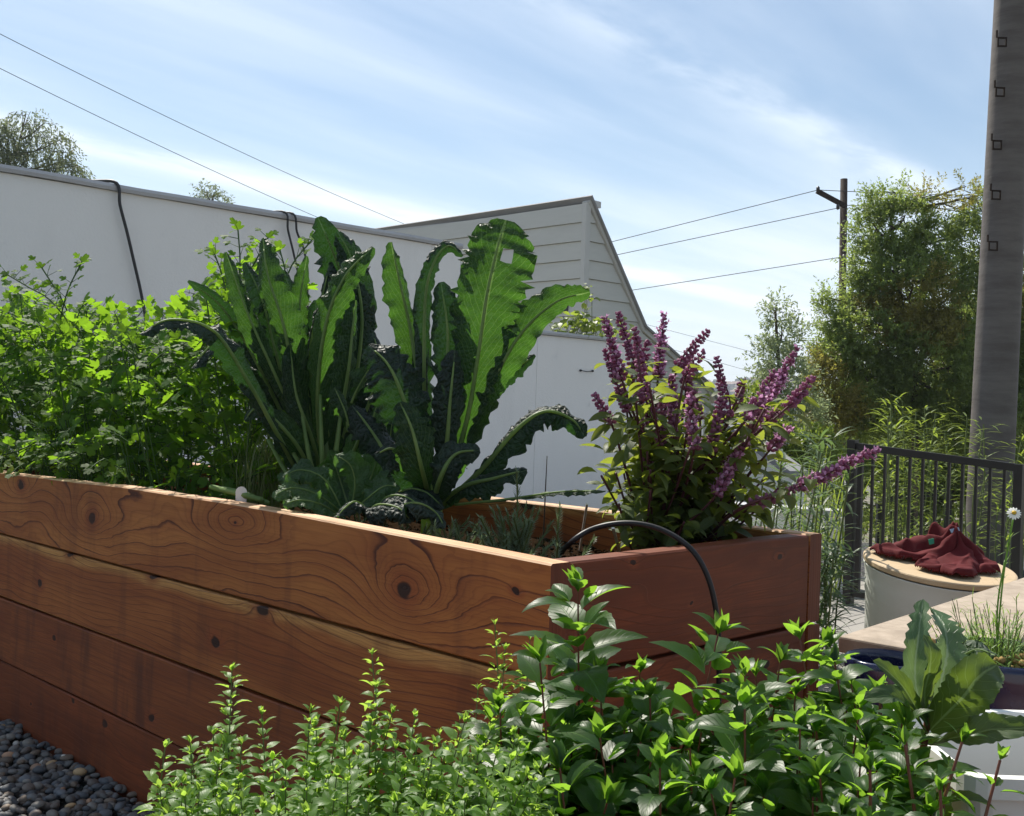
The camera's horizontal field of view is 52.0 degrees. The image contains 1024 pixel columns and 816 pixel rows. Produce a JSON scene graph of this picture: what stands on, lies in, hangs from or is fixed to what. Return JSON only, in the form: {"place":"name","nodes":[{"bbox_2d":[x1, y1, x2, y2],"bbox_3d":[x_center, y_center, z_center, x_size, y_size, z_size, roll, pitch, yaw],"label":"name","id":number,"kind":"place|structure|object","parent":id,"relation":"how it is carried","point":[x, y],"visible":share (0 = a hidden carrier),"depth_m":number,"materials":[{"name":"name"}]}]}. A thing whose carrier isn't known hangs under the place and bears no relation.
{"place":"outdoors","nodes":[
{"label":"outdoors","id":0,"kind":"place"},
{"bbox_2d":[0,34,403,223],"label":"overhead wire","id":1,"kind":"object","parent":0,"point":[185,125],"visible":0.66,"depth_m":18.30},
{"bbox_2d":[0,543,1023,815],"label":"pebble bedding","id":2,"kind":"object","parent":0,"point":[82,783],"depth_m":3.39,"materials":[{"name":"grey gravel"}]},
{"bbox_2d":[0,719,160,815],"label":"pebbles","id":3,"kind":"object","parent":2,"relation":"on","point":[39,780],"visible":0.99,"depth_m":3.24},
{"bbox_2d":[0,453,821,815],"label":"raised garden bed","id":4,"kind":"object","parent":2,"relation":"on","point":[134,621],"visible":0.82,"depth_m":2.72,"materials":[{"name":"brown wood"}]},
{"bbox_2d":[0,217,385,522],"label":"parsley clump","id":5,"kind":"object","parent":4,"relation":"on","point":[108,414],"visible":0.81,"depth_m":3.79,"materials":[{"name":"green plant"}]},
{"bbox_2d":[209,484,269,504],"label":"cut stalk","id":6,"kind":"object","parent":4,"relation":"on","point":[232,491],"visible":0.96,"depth_m":2.99,"materials":[{"name":"green plant"}]},
{"bbox_2d":[236,487,246,501],"bbox_3d":[-0.768,0.301,2.971,0.032,0.158,0.002,2,0,0],"label":"plant tag","id":7,"kind":"object","parent":4,"relation":"on","point":[240,491],"visible":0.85,"depth_m":2.97,"materials":[{"name":"white plastic"}]},
{"bbox_2d":[199,419,300,508],"bbox_3d":[-0.790,0.200,3.333,0.346,0.393,0.380,2,0,-44],"label":"grass tuft","id":8,"kind":"object","parent":4,"relation":"on","point":[261,486],"visible":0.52,"depth_m":3.33,"materials":[{"name":"green plant"}]},
{"bbox_2d":[139,216,396,515],"bbox_3d":[-0.638,-0.097,3.083,0.678,1.042,0.771,2,0,0],"label":"kale plant","id":9,"kind":"object","parent":4,"relation":"on","point":[288,372],"visible":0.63,"depth_m":3.15,"materials":[{"name":"green plant"}]},
{"bbox_2d":[272,445,399,519],"bbox_3d":[-0.455,0.203,2.837,0.368,0.207,0.318,2,0,0],"label":"young kale","id":10,"kind":"object","parent":4,"relation":"on","point":[338,480],"visible":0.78,"depth_m":2.85,"materials":[{"name":"green plant"}]},
{"bbox_2d":[337,487,445,528],"bbox_3d":[-0.266,0.259,2.690,0.311,0.108,0.232,2,0,20],"label":"savoy kale","id":11,"kind":"object","parent":4,"relation":"on","point":[408,505],"visible":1,"depth_m":2.65,"materials":[{"name":"green plant"}]},
{"bbox_2d":[347,218,605,537],"bbox_3d":[-0.095,-0.041,2.846,0.816,0.964,0.443,2,0,17],"label":"kale plant","id":12,"kind":"object","parent":4,"relation":"on","point":[487,328],"visible":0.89,"depth_m":2.83,"materials":[{"name":"green plant"}]},
{"bbox_2d":[355,511,597,557],"bbox_3d":[-0.111,0.338,2.628,0.606,0.165,0.433,2,0,39],"label":"rosemary plant","id":13,"kind":"object","parent":4,"relation":"on","point":[454,534],"visible":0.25,"depth_m":2.63,"materials":[{"name":"green plant"}]},
{"bbox_2d":[469,466,553,553],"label":"rosemary plant","id":14,"kind":"object","parent":4,"relation":"on","point":[523,535],"visible":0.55,"depth_m":2.58,"materials":[{"name":"green plant"}]},
{"bbox_2d":[542,459,546,543],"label":"dry twig","id":15,"kind":"object","parent":4,"relation":"on","point":[544,504],"visible":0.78,"depth_m":2.93,"materials":[{"name":"brown wood"}]},
{"bbox_2d":[550,501,563,558],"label":"rosemary plant","id":16,"kind":"object","parent":4,"relation":"on","point":[557,548],"visible":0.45,"depth_m":2.36,"materials":[{"name":"green plant"}]},
{"bbox_2d":[579,503,587,550],"bbox_3d":[0.194,0.342,2.883,0.006,0.212,0.568,2,0,2],"label":"plant stake","id":17,"kind":"object","parent":4,"relation":"on","point":[584,521],"visible":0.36,"depth_m":2.77,"materials":[{"name":"brown plastic"}]},
{"bbox_2d":[612,527,620,551],"bbox_3d":[0.284,0.369,2.814,0.007,0.164,0.596,2,0,9],"label":"plant stake","id":18,"kind":"object","parent":4,"relation":"on","point":[615,538],"visible":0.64,"depth_m":2.67,"materials":[{"name":"white plastic"}]},
{"bbox_2d":[554,520,722,767],"bbox_3d":[0.174,0.602,2.485,0.274,0.717,0.711,2,0,-31],"label":"irrigation hose","id":19,"kind":"object","parent":4,"relation":"on","point":[671,534],"visible":0.72,"depth_m":2.27,"materials":[{"name":"rubber"}]},
{"bbox_2d":[577,311,880,549],"bbox_3d":[0.531,0.085,2.780,0.740,0.712,0.652,2,0,0],"label":"flowering basil","id":20,"kind":"object","parent":4,"relation":"on","point":[668,477],"visible":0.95,"depth_m":2.68,"materials":[{"name":"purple plant"}]},
{"bbox_3d":[1.079,1.053,2.190,0.780,0.440,0.460,2,0,0],"label":"slatted bench","id":21,"kind":"object","parent":2,"relation":"on","visible":0},
{"bbox_2d":[844,648,925,736],"bbox_3d":[0.780,0.673,2.200,0.170,0.302,0.170,2,0,0],"label":"glazed pot","id":22,"kind":"object","parent":21,"relation":"on","point":[866,656],"visible":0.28,"depth_m":2.26,"materials":[{"name":"blue ceramic"}]},
{"bbox_2d":[935,637,1023,709],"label":"glazed pot","id":23,"kind":"object","parent":21,"relation":"on","point":[1010,695],"visible":0.18,"depth_m":2.05,"materials":[{"name":"purple ceramic"}]},
{"bbox_2d":[928,507,1023,667],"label":"chamomile plant","id":24,"kind":"object","parent":23,"relation":"on","point":[1012,658],"visible":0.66,"depth_m":2.15,"materials":[{"name":"green plant"}]},
{"bbox_2d":[0,0,1023,381],"label":"sky","id":25,"kind":"structure","parent":0,"point":[666,113],"materials":[{"name":"blue"}]},
{"bbox_2d":[813,581,864,703],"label":"terrace","id":26,"kind":"structure","parent":0,"point":[858,611],"depth_m":6.36,"materials":[{"name":"grey concrete"}]},
{"bbox_2d":[744,426,879,667],"bbox_3d":[1.408,0.673,5.270,0.769,1.182,1.657,2,0,13],"label":"willow leaved shrub","id":27,"kind":"object","parent":26,"relation":"on","point":[826,620],"visible":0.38,"depth_m":4.94,"materials":[{"name":"green plant"}]},
{"bbox_2d":[777,436,879,599],"bbox_3d":[2.189,0.723,7.227,0.750,1.126,0.816,2,0,-40],"label":"reed clump","id":28,"kind":"object","parent":26,"relation":"on","point":[834,537],"visible":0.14,"depth_m":7.08,"materials":[{"name":"green plant"}]},
{"bbox_2d":[842,440,1023,605],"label":"railing","id":29,"kind":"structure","parent":26,"relation":"on","point":[854,447],"depth_m":6.53,"materials":[{"name":"metal"}]},
{"bbox_2d":[863,546,1017,627],"bbox_3d":[2.031,1.009,5.019,0.690,0.631,0.688,2,0,0],"label":"lidded tub","id":30,"kind":"object","parent":26,"relation":"on","point":[895,587],"visible":0.41,"depth_m":4.84,"materials":[{"name":"white plastic"}]},
{"bbox_2d":[870,522,1000,577],"bbox_3d":[2.027,0.654,5.011,0.434,0.228,0.502,2,0,-33],"label":"maroon jacket","id":31,"kind":"object","parent":30,"relation":"on","point":[951,549],"visible":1,"depth_m":4.97,"materials":[{"name":"red fabric"}]},
{"bbox_2d":[708,384,1023,542],"bbox_3d":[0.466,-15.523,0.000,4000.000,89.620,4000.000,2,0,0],"label":"ground","id":32,"kind":"structure","parent":0,"point":[867,499],"depth_m":353.26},
{"bbox_2d":[0,109,95,178],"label":"weeping tree","id":33,"kind":"object","parent":32,"relation":"on","point":[15,157],"visible":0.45,"depth_m":29.77,"materials":[{"name":"green plant"}]},
{"bbox_2d":[189,178,234,203],"bbox_3d":[-8.613,-0.198,29.960,1.570,12.774,0.882,2,0,0],"label":"distant treetop","id":34,"kind":"object","parent":32,"relation":"on","point":[217,194],"visible":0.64,"depth_m":29.91,"materials":[{"name":"green plant"}]},
{"bbox_2d":[0,164,462,489],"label":"tall stucco wall","id":35,"kind":"structure","parent":32,"relation":"on","point":[58,219],"depth_m":7.21,"materials":[{"name":"white paint"}]},
{"bbox_2d":[92,179,146,322],"bbox_3d":[-2.729,-0.800,7.087,0.604,1.476,0.129,2,0,-19],"label":"wall cable","id":36,"kind":"object","parent":35,"relation":"hanging from","point":[127,234],"depth_m":7.09,"materials":[{"name":"black metal"}]},
{"bbox_2d":[273,210,297,270],"bbox_3d":[-1.773,-1.054,8.008,0.376,0.900,0.144,2,0,0],"label":"wall cable","id":37,"kind":"object","parent":35,"relation":"hanging from","point":[289,236],"depth_m":7.97,"materials":[{"name":"black metal"}]},
{"bbox_2d":[286,211,308,308],"bbox_3d":[-1.728,-1.054,8.054,0.347,0.896,0.131,2,0,3],"label":"wall cable","id":38,"kind":"object","parent":35,"relation":"hanging from","point":[295,217],"depth_m":8.01,"materials":[{"name":"black metal"}]},
{"bbox_2d":[454,330,633,510],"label":"stucco wall","id":39,"kind":"structure","parent":32,"relation":"on","point":[553,375],"depth_m":10.14,"materials":[{"name":"white paint"}]},
{"bbox_2d":[550,283,634,338],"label":"wall vine","id":40,"kind":"object","parent":39,"relation":"on","point":[585,325],"depth_m":10.40,"materials":[{"name":"green plant"}]},
{"bbox_2d":[375,195,717,436],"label":"sided house","id":41,"kind":"structure","parent":32,"relation":"on","point":[569,239],"depth_m":15.44,"materials":[{"name":"grey wood"}]},
{"bbox_2d":[0,68,315,216],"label":"overhead wire","id":42,"kind":"object","parent":41,"relation":"on","point":[152,142],"visible":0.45,"depth_m":17.73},
{"bbox_2d":[629,409,705,498],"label":"end stucco wall","id":43,"kind":"structure","parent":32,"relation":"on","point":[704,412],"depth_m":11.70,"materials":[{"name":"white paint"}]},
{"bbox_2d":[727,381,735,389],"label":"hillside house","id":44,"kind":"structure","parent":32,"relation":"on","point":[731,384],"depth_m":881.14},
{"bbox_2d":[723,422,808,505],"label":"stair wall","id":45,"kind":"structure","parent":32,"relation":"on","point":[790,470],"depth_m":9.78,"materials":[{"name":"paint"}]},
{"bbox_2d":[706,380,848,491],"bbox_3d":[3.310,0.839,13.086,1.904,2.350,0.887,2,0,13],"label":"shrub","id":46,"kind":"object","parent":32,"relation":"on","point":[830,434],"visible":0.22,"depth_m":12.86,"materials":[{"name":"green plant"}]},
{"bbox_2d":[734,286,838,458],"bbox_3d":[3.623,0.331,14.020,1.360,3.916,1.079,2,0,-25],"label":"feathery tree","id":47,"kind":"object","parent":32,"relation":"on","point":[788,348],"visible":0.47,"depth_m":13.92,"materials":[{"name":"green plant"}]},
{"bbox_2d":[726,502,862,590],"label":"retaining wall","id":48,"kind":"structure","parent":32,"relation":"on","point":[781,514],"depth_m":7.52,"materials":[{"name":"paint"}]},
{"bbox_2d":[816,178,847,506],"bbox_3d":[10.469,5.870,34.858,1.659,27.035,0.403,2,0,-15],"label":"utility pole","id":49,"kind":"object","parent":32,"relation":"on","point":[841,203],"visible":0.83,"depth_m":34.89,"materials":[{"name":"brown wood"}]},
{"bbox_2d":[612,190,815,241],"bbox_3d":[2.542,-5.659,37.350,15.952,3.563,0.020,2,0,19],"label":"overhead wire","id":50,"kind":"object","parent":49,"relation":"attached to","point":[713,216],"visible":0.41,"depth_m":35.81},
{"bbox_2d":[617,208,835,254],"bbox_3d":[2.873,-5.267,37.350,16.588,3.178,0.020,2,0,19],"label":"overhead wire","id":51,"kind":"object","parent":49,"relation":"attached to","point":[727,231],"visible":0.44,"depth_m":35.84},
{"bbox_2d":[634,257,839,289],"bbox_3d":[2.954,-3.988,37.400,16.729,2.531,0.020,2,0,18],"label":"overhead wire","id":52,"kind":"object","parent":49,"relation":"attached to","point":[738,273],"visible":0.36,"depth_m":35.84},
{"bbox_2d":[822,190,981,195],"bbox_3d":[16.194,-6.991,34.350,12.191,0.133,0.020,2,0,3],"label":"overhead wire","id":53,"kind":"object","parent":49,"relation":"attached to","point":[878,192],"visible":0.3,"depth_m":34.63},
{"bbox_2d":[711,376,966,470],"bbox_3d":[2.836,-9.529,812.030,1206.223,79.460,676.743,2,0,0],"label":"hillside woods","id":54,"kind":"object","parent":32,"relation":"on","point":[714,382],"depth_m":827.96,"materials":[{"name":"green plant"}]},
{"bbox_2d":[790,168,1023,535],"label":"feathery tree","id":55,"kind":"object","parent":32,"relation":"on","point":[855,362],"visible":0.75,"depth_m":15.68,"materials":[{"name":"green plant"}]},
{"bbox_2d":[875,490,951,543],"bbox_3d":[3.154,1.165,8.300,0.060,1.100,0.733,2,0,-27],"label":"stair railing","id":56,"kind":"object","parent":32,"relation":"on","point":[878,519],"visible":0.2,"depth_m":8.38,"materials":[{"name":"metal"}]},
{"bbox_2d":[805,289,1023,541],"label":"dark hedge tree","id":57,"kind":"object","parent":32,"relation":"on","point":[867,468],"visible":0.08,"depth_m":18.68,"materials":[{"name":"green plant"}]},
{"bbox_2d":[839,578,1023,652],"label":"planter ledge","id":58,"kind":"object","parent":32,"relation":"on","point":[890,635],"visible":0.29,"depth_m":3.15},
{"bbox_2d":[861,392,1023,579],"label":"bamboo clump","id":59,"kind":"object","parent":32,"relation":"on","point":[888,511],"visible":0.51,"depth_m":7.96,"materials":[{"name":"green plant"}]},
{"bbox_2d":[964,0,1023,567],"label":"concrete column","id":60,"kind":"structure","parent":32,"relation":"on","point":[996,355],"depth_m":8.85,"materials":[{"name":"grey concrete"}]},
{"bbox_2d":[893,709,1023,815],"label":"planter trough","id":61,"kind":"object","parent":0,"point":[984,758],"visible":0.45,"depth_m":1.51,"materials":[{"name":"white plastic"}]},
{"bbox_2d":[926,640,996,668],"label":"cabbage seedling","id":62,"kind":"object","parent":61,"relation":"in","point":[974,646],"visible":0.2,"depth_m":1.79,"materials":[{"name":"green plant"}]},
{"bbox_3d":[0.261,0.713,1.320,0.605,0.190,0.400,2,0,0],"label":"planter trough","id":63,"kind":"object","parent":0,"visible":0},
{"bbox_2d":[359,618,531,787],"bbox_3d":[-0.094,0.468,1.549,0.286,0.300,0.143,2,0,4],"label":"oregano plant","id":64,"kind":"object","parent":63,"relation":"on","point":[500,666],"visible":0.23,"depth_m":1.58,"materials":[{"name":"green plant"}]},
{"bbox_2d":[440,564,996,815],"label":"mint plant","id":65,"kind":"object","parent":63,"relation":"on","point":[633,764],"visible":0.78,"depth_m":1.32,"materials":[{"name":"green plant"}]},
{"bbox_2d":[848,721,1023,815],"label":"mint plant","id":66,"kind":"object","parent":63,"relation":"in","point":[898,760],"visible":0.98,"depth_m":1.19,"materials":[{"name":"green plant"}]},
{"bbox_2d":[864,599,1023,776],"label":"poppy plant","id":67,"kind":"object","parent":63,"relation":"in","point":[955,686],"visible":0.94,"depth_m":1.32,"materials":[{"name":"green plant"}]},
{"bbox_3d":[-0.321,0.691,1.200,0.520,0.200,0.320,2,0,0],"label":"planter trough","id":68,"kind":"object","parent":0,"visible":0},
{"bbox_2d":[132,662,557,815],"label":"oregano plant","id":69,"kind":"object","parent":68,"relation":"in","point":[328,791],"visible":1,"depth_m":1.15,"materials":[{"name":"green plant"}]}
]}

